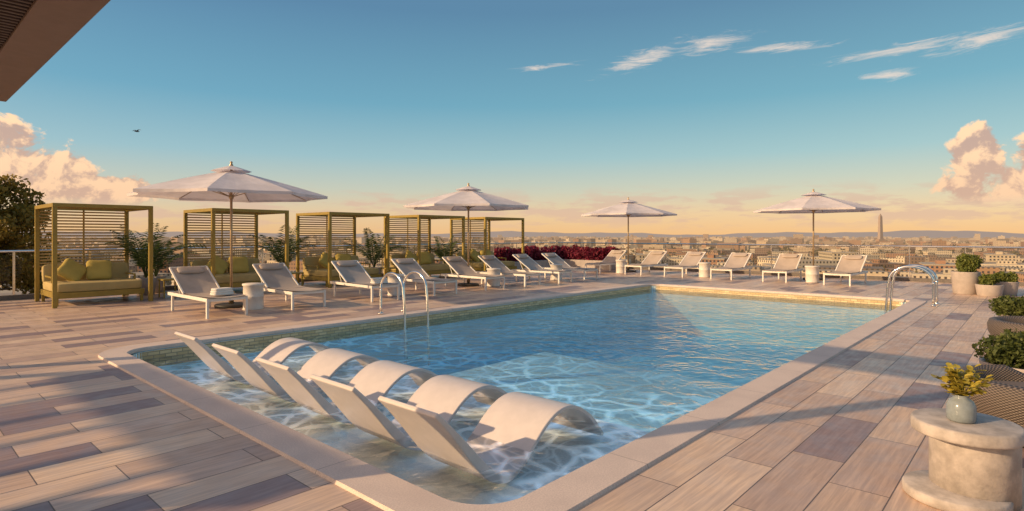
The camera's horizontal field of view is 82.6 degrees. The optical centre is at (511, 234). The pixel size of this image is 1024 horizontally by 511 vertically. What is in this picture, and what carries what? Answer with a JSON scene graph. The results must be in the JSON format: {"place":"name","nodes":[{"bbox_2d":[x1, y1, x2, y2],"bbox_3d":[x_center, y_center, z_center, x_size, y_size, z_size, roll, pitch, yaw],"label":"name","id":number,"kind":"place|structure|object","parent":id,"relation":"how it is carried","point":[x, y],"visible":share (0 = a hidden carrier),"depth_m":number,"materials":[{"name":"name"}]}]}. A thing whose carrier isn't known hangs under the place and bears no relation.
{"place":"outdoors","nodes":[
{"label":"outdoors","id":0,"kind":"place"},
{"bbox_2d":[0,0,1023,234],"label":"sky","id":1,"kind":"structure","parent":0,"point":[711,114],"materials":[{"name":"blue"}]},
{"bbox_2d":[20,230,1023,237],"bbox_3d":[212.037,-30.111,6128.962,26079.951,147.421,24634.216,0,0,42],"label":"hills","id":2,"kind":"structure","parent":0,"point":[930,234],"depth_m":11149.52,"materials":[{"name":"grey"}]},
{"bbox_2d":[170,237,982,254],"bbox_3d":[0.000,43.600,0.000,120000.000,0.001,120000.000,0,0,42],"label":"ground","id":3,"kind":"structure","parent":0,"point":[579,237],"depth_m":9890.13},
{"bbox_2d":[0,292,29,295],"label":"building base","id":4,"kind":"object","parent":3,"relation":"on","point":[16,293],"depth_m":18.42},
{"bbox_2d":[0,174,61,293],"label":"tree","id":5,"kind":"object","parent":4,"relation":"on","point":[17,217],"visible":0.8,"depth_m":16.30,"materials":[{"name":"green plant"}]},
{"bbox_2d":[0,269,1023,510],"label":"deck","id":6,"kind":"structure","parent":4,"relation":"on","point":[83,427],"depth_m":5.03,"materials":[{"name":"wood"}]},
{"bbox_2d":[0,0,109,101],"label":"roof canopy","id":7,"kind":"object","parent":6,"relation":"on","point":[36,36],"visible":1,"depth_m":4.88,"materials":[{"name":"brown wood"}]},
{"bbox_2d":[35,203,152,308],"bbox_3d":[-10.086,0.450,14.073,2.050,2.300,1.940,0,0,42],"label":"cabana","id":8,"kind":"object","parent":6,"relation":"on","point":[72,278],"visible":0.98,"depth_m":14.08,"materials":[{"name":"green metal"}]},
{"bbox_2d":[105,223,206,294],"bbox_3d":[-9.643,0.632,15.499,2.106,1.936,2.376,0,0,13],"label":"potted palm","id":9,"kind":"object","parent":6,"relation":"on","point":[141,262],"visible":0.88,"depth_m":15.56,"materials":[{"name":"green plant"}]},
{"bbox_2d":[118,235,194,292],"bbox_3d":[-9.885,0.798,16.331,1.636,1.603,2.425,0,0,-6],"label":"potted palm","id":10,"kind":"object","parent":6,"relation":"on","point":[156,270],"visible":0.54,"depth_m":16.13,"materials":[{"name":"green plant"}]},
{"bbox_2d":[157,278,175,297],"bbox_3d":[-8.804,1.360,15.003,0.440,0.480,0.440,0,0,42],"label":"cabana side table","id":11,"kind":"object","parent":6,"relation":"on","point":[164,280],"visible":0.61,"depth_m":14.88,"materials":[{"name":"brown wood"}]},
{"bbox_2d":[168,266,247,318],"bbox_3d":[-6.304,1.139,12.041,2.080,0.922,0.784,0,0,41],"label":"sun lounger","id":12,"kind":"object","parent":6,"relation":"on","point":[197,283],"visible":0.91,"depth_m":12.27,"materials":[{"name":"fabric"}]},
{"bbox_2d":[210,287,233,295],"bbox_3d":[-5.810,1.130,11.680,0.260,0.142,0.400,0,0,36],"label":"folded towel","id":13,"kind":"object","parent":12,"relation":"on","point":[221,291],"visible":1,"depth_m":11.57,"materials":[{"name":"white fabric"}]},
{"bbox_2d":[127,161,327,308],"bbox_3d":[-6.249,-0.020,12.983,3.788,3.240,3.788,0,0,-37],"label":"patio umbrella","id":14,"kind":"object","parent":6,"relation":"on","point":[231,183],"visible":0.91,"depth_m":12.70,"materials":[{"name":"fabric"}]},
{"bbox_2d":[183,208,288,287],"bbox_3d":[-7.826,0.450,16.566,2.050,2.300,2.090,0,0,42],"label":"cabana","id":15,"kind":"object","parent":6,"relation":"on","point":[244,271],"visible":0.73,"depth_m":16.63,"materials":[{"name":"wood"}]},
{"bbox_2d":[242,282,264,309],"bbox_3d":[-5.586,1.323,12.597,0.450,0.555,0.450,0,0,42],"label":"drum side table","id":16,"kind":"object","parent":6,"relation":"on","point":[254,292],"visible":0.94,"depth_m":12.43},
{"bbox_2d":[0,242,555,300],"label":"glass railing","id":17,"kind":"object","parent":6,"relation":"on","point":[13,296],"visible":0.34,"depth_m":15.11,"materials":[{"name":"clear glass"}]},
{"bbox_2d":[246,225,316,271],"bbox_3d":[-7.304,0.632,18.256,1.863,1.935,1.954,0,0,-39],"label":"potted palm","id":18,"kind":"object","parent":6,"relation":"on","point":[281,258],"visible":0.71,"depth_m":18.15,"materials":[{"name":"green plant"}]},
{"bbox_2d":[252,263,325,309],"bbox_3d":[-5.151,1.139,13.381,2.080,0.922,0.784,0,0,43],"label":"sun lounger","id":19,"kind":"object","parent":6,"relation":"on","point":[277,277],"visible":0.84,"depth_m":13.61,"materials":[{"name":"fabric"}]},
{"bbox_2d":[291,272,303,285],"bbox_3d":[-6.554,1.360,17.485,0.440,0.480,0.440,0,0,42],"label":"cabana side table","id":20,"kind":"object","parent":6,"relation":"on","point":[296,273],"visible":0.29,"depth_m":17.48,"materials":[{"name":"brown wood"}]},
{"bbox_2d":[296,212,389,287],"bbox_3d":[-5.532,0.450,19.096,2.050,2.300,2.200,0,0,42],"label":"cabana","id":21,"kind":"object","parent":6,"relation":"on","point":[321,267],"visible":0.84,"depth_m":19.10,"materials":[{"name":"wood"}]},
{"bbox_2d":[330,260,399,301],"bbox_3d":[-3.781,1.139,14.885,2.080,0.922,0.784,0,0,45],"label":"sun lounger","id":22,"kind":"object","parent":6,"relation":"on","point":[354,273],"visible":0.98,"depth_m":15.15,"materials":[{"name":"fabric"}]},
{"bbox_2d":[370,277,387,283],"bbox_3d":[-3.291,1.130,14.458,0.400,0.142,0.260,0,0,-42],"label":"folded towel","id":23,"kind":"object","parent":22,"relation":"on","point":[377,280],"visible":0.77,"depth_m":14.33,"materials":[{"name":"white fabric"}]},
{"bbox_2d":[337,228,408,273],"bbox_3d":[-4.934,0.669,20.798,2.882,1.862,2.094,0,0,14],"label":"potted palm","id":24,"kind":"object","parent":6,"relation":"on","point":[375,258],"visible":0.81,"depth_m":20.66,"materials":[{"name":"green plant"}]},
{"bbox_2d":[380,267,397,276],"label":"cabana side table","id":25,"kind":"object","parent":6,"relation":"on","point":[381,268],"visible":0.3,"depth_m":20.02,"materials":[{"name":"brown wood"}]},
{"bbox_2d":[387,274,403,295],"bbox_3d":[-3.094,1.323,15.494,0.450,0.555,0.450,0,0,42],"label":"drum side table","id":26,"kind":"object","parent":6,"relation":"on","point":[392,291],"visible":0.56,"depth_m":15.31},
{"bbox_2d":[378,271,429,365],"bbox_3d":[-2.156,1.667,11.694,0.905,1.867,0.680,0,0,42],"label":"pool ladder","id":27,"kind":"object","parent":6,"relation":"attached to","point":[406,357],"visible":0.98,"depth_m":11.54,"materials":[{"name":"silver metal"}]},
{"bbox_2d":[391,258,456,295],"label":"sun lounger","id":28,"kind":"object","parent":6,"relation":"on","point":[405,266],"visible":0.89,"depth_m":16.47,"materials":[{"name":"fabric"}]},
{"bbox_2d":[384,215,464,277],"bbox_3d":[-3.241,0.450,21.622,2.050,2.300,2.180,0,0,42],"label":"cabana","id":29,"kind":"object","parent":6,"relation":"on","point":[425,260],"visible":0.62,"depth_m":21.68,"materials":[{"name":"wood"}]},
{"bbox_2d":[423,235,469,274],"bbox_3d":[-2.737,0.800,23.257,1.908,1.601,1.894,0,0,42],"label":"potted palm","id":30,"kind":"object","parent":6,"relation":"on","point":[438,251],"visible":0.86,"depth_m":23.33,"materials":[{"name":"green plant"}]},
{"bbox_2d":[403,183,528,286],"bbox_3d":[-1.374,-0.020,18.389,3.788,3.240,3.788,0,0,1],"label":"patio umbrella","id":31,"kind":"object","parent":6,"relation":"on","point":[468,197],"visible":0.98,"depth_m":17.69,"materials":[{"name":"fabric"}]},
{"bbox_2d":[441,256,504,289],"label":"sun lounger","id":32,"kind":"object","parent":6,"relation":"on","point":[459,266],"visible":0.99,"depth_m":17.99,"materials":[{"name":"fabric"}]},
{"bbox_2d":[450,217,523,270],"bbox_3d":[-1.018,0.450,24.074,2.050,2.300,2.300,0,0,42],"label":"cabana","id":33,"kind":"object","parent":6,"relation":"on","point":[476,263],"visible":0.69,"depth_m":24.10,"materials":[{"name":"wood"}]},
{"bbox_2d":[486,268,500,286],"bbox_3d":[-0.575,1.323,18.272,0.450,0.555,0.450,0,0,42],"label":"drum side table","id":34,"kind":"object","parent":6,"relation":"on","point":[493,282],"visible":0.73,"depth_m":18.09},
{"bbox_2d":[477,255,539,286],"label":"sun lounger","id":35,"kind":"object","parent":6,"relation":"on","point":[491,261],"visible":0.81,"depth_m":19.14,"materials":[{"name":"fabric"}]},
{"bbox_2d":[98,283,926,510],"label":"pool coping","id":36,"kind":"object","parent":6,"relation":"on","point":[578,488],"visible":1,"depth_m":4.75,"materials":[{"name":"beige stone"}]},
{"bbox_2d":[131,286,906,503],"bbox_3d":[2.183,2.467,11.087,7.340,1.665,15.040,0,0,42],"label":"pool shell","id":37,"kind":"object","parent":6,"relation":"in","point":[618,422],"visible":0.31,"depth_m":10.21},
{"bbox_2d":[174,331,346,384],"bbox_3d":[-3.335,1.575,7.934,0.680,0.699,2.076,0,0,42],"label":"in pool lounger","id":38,"kind":"object","parent":37,"relation":"on","point":[280,351],"visible":0.78,"depth_m":7.66,"materials":[{"name":"plastic"}]},
{"bbox_2d":[212,343,379,402],"bbox_3d":[-2.446,1.575,7.127,0.680,0.699,2.076,0,0,42],"label":"in pool lounger","id":39,"kind":"object","parent":37,"relation":"on","point":[328,363],"visible":0.76,"depth_m":6.93,"materials":[{"name":"plastic"}]},
{"bbox_2d":[255,357,437,423],"bbox_3d":[-1.632,1.575,6.389,0.680,0.699,2.076,0,0,42],"label":"in pool lounger","id":40,"kind":"object","parent":37,"relation":"on","point":[372,382],"visible":0.8,"depth_m":6.20,"materials":[{"name":"plastic"}]},
{"bbox_2d":[310,374,506,450],"bbox_3d":[-0.832,1.575,5.663,0.680,0.699,2.076,0,0,42],"label":"in pool lounger","id":41,"kind":"object","parent":37,"relation":"on","point":[445,397],"visible":0.81,"depth_m":5.46,"materials":[{"name":"plastic"}]},
{"bbox_2d":[378,392,603,483],"bbox_3d":[-0.076,1.575,4.978,0.680,0.699,2.076,0,0,42],"label":"in pool lounger","id":42,"kind":"object","parent":37,"relation":"on","point":[498,446],"visible":1,"depth_m":4.83,"materials":[{"name":"plastic"}]},
{"bbox_2d":[145,290,894,453],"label":"pool water","id":43,"kind":"structure","parent":37,"relation":"in","point":[692,306],"depth_m":11.30,"materials":[{"name":"blue liquid"}]},
{"bbox_2d":[137,286,904,366],"bbox_3d":[2.183,1.752,11.087,6.928,0.236,14.628,0,0,42],"label":"waterline tile band","id":44,"kind":"object","parent":37,"relation":"attached to","point":[172,355],"visible":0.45,"depth_m":12.60,"materials":[{"name":"tile"}]},
{"bbox_2d":[511,254,571,282],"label":"sun lounger","id":45,"kind":"object","parent":6,"relation":"on","point":[529,263],"visible":0.97,"depth_m":20.33,"materials":[{"name":"fabric"}]},
{"bbox_2d":[550,264,562,279],"bbox_3d":[1.581,1.323,20.799,0.450,0.555,0.450,0,0,42],"label":"drum side table","id":46,"kind":"object","parent":6,"relation":"on","point":[555,267],"visible":0.67,"depth_m":20.62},
{"bbox_2d":[494,244,620,269],"bbox_3d":[2.055,1.015,26.822,4.012,1.171,5.521,0,0,42],"label":"red shrub bed","id":47,"kind":"object","parent":6,"relation":"on","point":[576,255],"visible":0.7,"depth_m":27.63,"materials":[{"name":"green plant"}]},
{"bbox_2d":[541,253,597,280],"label":"sun lounger","id":48,"kind":"object","parent":6,"relation":"on","point":[553,258],"visible":0.8,"depth_m":21.67,"materials":[{"name":"fabric"}]},
{"bbox_2d":[585,250,626,272],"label":"sun lounger","id":49,"kind":"object","parent":6,"relation":"on","point":[611,257],"visible":0.87,"depth_m":25.61,"materials":[{"name":"fabric"}]},
{"bbox_2d":[616,260,625,272],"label":"drum side table","id":50,"kind":"object","parent":6,"relation":"on","point":[620,266],"visible":0.87,"depth_m":24.29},
{"bbox_2d":[581,197,676,271],"bbox_3d":[5.059,-0.020,25.380,3.788,3.240,3.788,0,0,36],"label":"patio umbrella","id":51,"kind":"object","parent":6,"relation":"on","point":[628,208],"visible":0.92,"depth_m":24.73,"materials":[{"name":"fabric"}]},
{"bbox_2d":[625,251,667,274],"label":"sun lounger","id":52,"kind":"object","parent":6,"relation":"on","point":[652,258],"visible":0.96,"depth_m":24.33,"materials":[{"name":"fabric"}]},
{"bbox_2d":[664,252,705,276],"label":"sun lounger","id":53,"kind":"object","parent":6,"relation":"on","point":[691,259],"visible":0.87,"depth_m":23.22,"materials":[{"name":"fabric"}]},
{"bbox_2d":[698,262,710,277],"bbox_3d":[7.307,1.323,22.127,0.450,0.555,0.450,0,0,42],"label":"drum side table","id":54,"kind":"object","parent":6,"relation":"on","point":[704,269],"visible":0.92,"depth_m":21.95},
{"bbox_2d":[710,253,752,279],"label":"sun lounger","id":55,"kind":"object","parent":6,"relation":"on","point":[736,261],"visible":1,"depth_m":21.97,"materials":[{"name":"fabric"}]},
{"bbox_2d":[762,254,802,282],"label":"sun lounger","id":56,"kind":"object","parent":6,"relation":"on","point":[786,263],"visible":1,"depth_m":20.77,"materials":[{"name":"fabric"}]},
{"bbox_2d":[558,242,1023,285],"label":"glass railing","id":57,"kind":"object","parent":6,"relation":"on","point":[847,277],"visible":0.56,"depth_m":22.25,"materials":[{"name":"clear glass"}]},
{"bbox_2d":[805,266,819,282],"bbox_3d":[10.137,1.323,19.695,0.450,0.555,0.450,0,0,42],"label":"drum side table","id":58,"kind":"object","parent":6,"relation":"on","point":[811,274],"visible":1,"depth_m":19.52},
{"bbox_2d":[753,189,880,280],"bbox_3d":[10.736,-0.020,20.773,3.788,3.240,3.788,0,0,14],"label":"patio umbrella","id":59,"kind":"object","parent":6,"relation":"on","point":[813,201],"visible":0.82,"depth_m":20.09,"materials":[{"name":"fabric"}]},
{"bbox_2d":[823,255,867,285],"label":"sun lounger","id":60,"kind":"object","parent":6,"relation":"on","point":[850,265],"visible":1,"depth_m":19.41,"materials":[{"name":"fabric"}]},
{"bbox_2d":[884,264,939,313],"bbox_3d":[9.275,1.547,13.559,1.024,1.710,0.660,0,0,42],"label":"pool handrail","id":61,"kind":"object","parent":6,"relation":"on","point":[894,272],"visible":0.97,"depth_m":13.50,"materials":[{"name":"silver metal"}]},
{"bbox_2d":[902,408,1023,510],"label":"concrete side table","id":62,"kind":"object","parent":6,"relation":"on","point":[976,466],"visible":0.92,"depth_m":3.40,"materials":[{"name":"beige concrete"}]},
{"bbox_2d":[931,362,995,423],"bbox_3d":[2.770,0.966,3.561,0.288,0.338,0.301,0,0,-16],"label":"potted vase plant","id":63,"kind":"object","parent":62,"relation":"on","point":[961,406],"visible":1,"depth_m":3.54,"materials":[{"name":"yellow plant"}]},
{"bbox_2d":[951,253,982,294],"bbox_3d":[12.382,1.050,15.899,0.660,1.100,0.687,0,0,-27],"label":"shrub planter","id":64,"kind":"object","parent":6,"relation":"on","point":[965,275],"visible":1,"depth_m":15.72,"materials":[{"name":"white concrete"}]},
{"bbox_2d":[975,273,1003,296],"bbox_3d":[12.519,1.303,15.295,0.600,0.595,0.620,0,0,42],"label":"shrub planter","id":65,"kind":"object","parent":6,"relation":"on","point":[987,286],"visible":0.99,"depth_m":15.13,"materials":[{"name":"white concrete"}]},
{"bbox_2d":[959,364,1023,447],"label":"wicker lounge chair","id":66,"kind":"object","parent":6,"relation":"on","point":[1003,397],"visible":0.6,"depth_m":4.44,"materials":[{"name":"beige wicker"}]},
{"bbox_2d":[971,328,1023,372],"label":"shrub planter","id":67,"kind":"object","parent":6,"relation":"on","point":[1007,348],"visible":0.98,"depth_m":6.03,"materials":[{"name":"green plant"}]},
{"bbox_2d":[987,295,1023,315],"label":"shrub","id":68,"kind":"object","parent":6,"relation":"on","point":[1006,305],"visible":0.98,"depth_m":9.70,"materials":[{"name":"green plant"}]},
{"bbox_2d":[987,316,1023,344],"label":"wicker lounge chair","id":69,"kind":"object","parent":6,"relation":"on","point":[997,325],"visible":0.51,"depth_m":7.71,"materials":[{"name":"beige wicker"}]},
{"bbox_2d":[993,271,1018,295],"bbox_3d":[13.166,1.273,15.599,0.628,0.653,0.600,0,0,42],"label":"shrub planter","id":70,"kind":"object","parent":6,"relation":"on","point":[1009,281],"visible":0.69,"depth_m":15.38,"materials":[{"name":"white concrete"}]},
{"bbox_2d":[60,251,103,263],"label":"apartment building","id":71,"kind":"structure","parent":3,"relation":"on","point":[79,255],"depth_m":506.46,"materials":[{"name":"beige concrete"}]},
{"bbox_2d":[137,252,182,272],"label":"apartment building","id":72,"kind":"structure","parent":3,"relation":"on","point":[178,262],"depth_m":469.40,"materials":[{"name":"beige concrete"}]},
{"bbox_2d":[266,251,305,260],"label":"apartment building","id":73,"kind":"structure","parent":3,"relation":"on","point":[269,256],"depth_m":537.63,"materials":[{"name":"beige concrete"}]},
{"bbox_2d":[434,254,442,262],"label":"apartment building","id":74,"kind":"structure","parent":3,"relation":"on","point":[436,258],"depth_m":502.26,"materials":[{"name":"beige concrete"}]},
{"bbox_2d":[0,234,1023,292],"bbox_3d":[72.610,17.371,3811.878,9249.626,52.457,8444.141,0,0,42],"label":"distant city","id":75,"kind":"object","parent":3,"relation":"on","point":[895,258],"visible":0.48,"depth_m":1269.34},
{"bbox_2d":[27,239,1023,285],"bbox_3d":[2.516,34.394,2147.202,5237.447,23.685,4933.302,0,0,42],"label":"distant trees","id":76,"kind":"object","parent":3,"relation":"on","point":[768,253],"visible":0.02,"depth_m":1150.12,"materials":[{"name":"green plant"}]},
{"bbox_2d":[633,251,660,263],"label":"apartment building","id":77,"kind":"structure","parent":3,"relation":"on","point":[640,257],"depth_m":598.58,"materials":[{"name":"beige concrete"}]},
{"bbox_2d":[698,254,727,264],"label":"apartment building","id":78,"kind":"structure","parent":3,"relation":"on","point":[712,259],"depth_m":502.26,"materials":[{"name":"beige concrete"}]},
{"bbox_2d":[762,261,800,268],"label":"apartment building","id":79,"kind":"structure","parent":3,"relation":"on","point":[769,264],"depth_m":463.46,"materials":[{"name":"beige concrete"}]},
{"bbox_2d":[818,249,854,261],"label":"apartment building","id":80,"kind":"structure","parent":3,"relation":"on","point":[834,254],"depth_m":574.27,"materials":[{"name":"beige concrete"}]},
{"bbox_2d":[878,214,882,238],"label":"obelisk monument","id":81,"kind":"object","parent":3,"relation":"on","point":[880,228],"visible":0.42,"depth_m":2943.82,"materials":[{"name":"beige stone"}]},
{"bbox_2d":[919,260,956,271],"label":"apartment building","id":82,"kind":"structure","parent":3,"relation":"on","point":[937,265],"depth_m":466.37,"materials":[{"name":"beige concrete"}]},
{"bbox_2d":[983,251,1016,261],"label":"apartment building","id":83,"kind":"structure","parent":3,"relation":"on","point":[994,257],"depth_m":604.99,"materials":[{"name":"beige concrete"}]}
]}

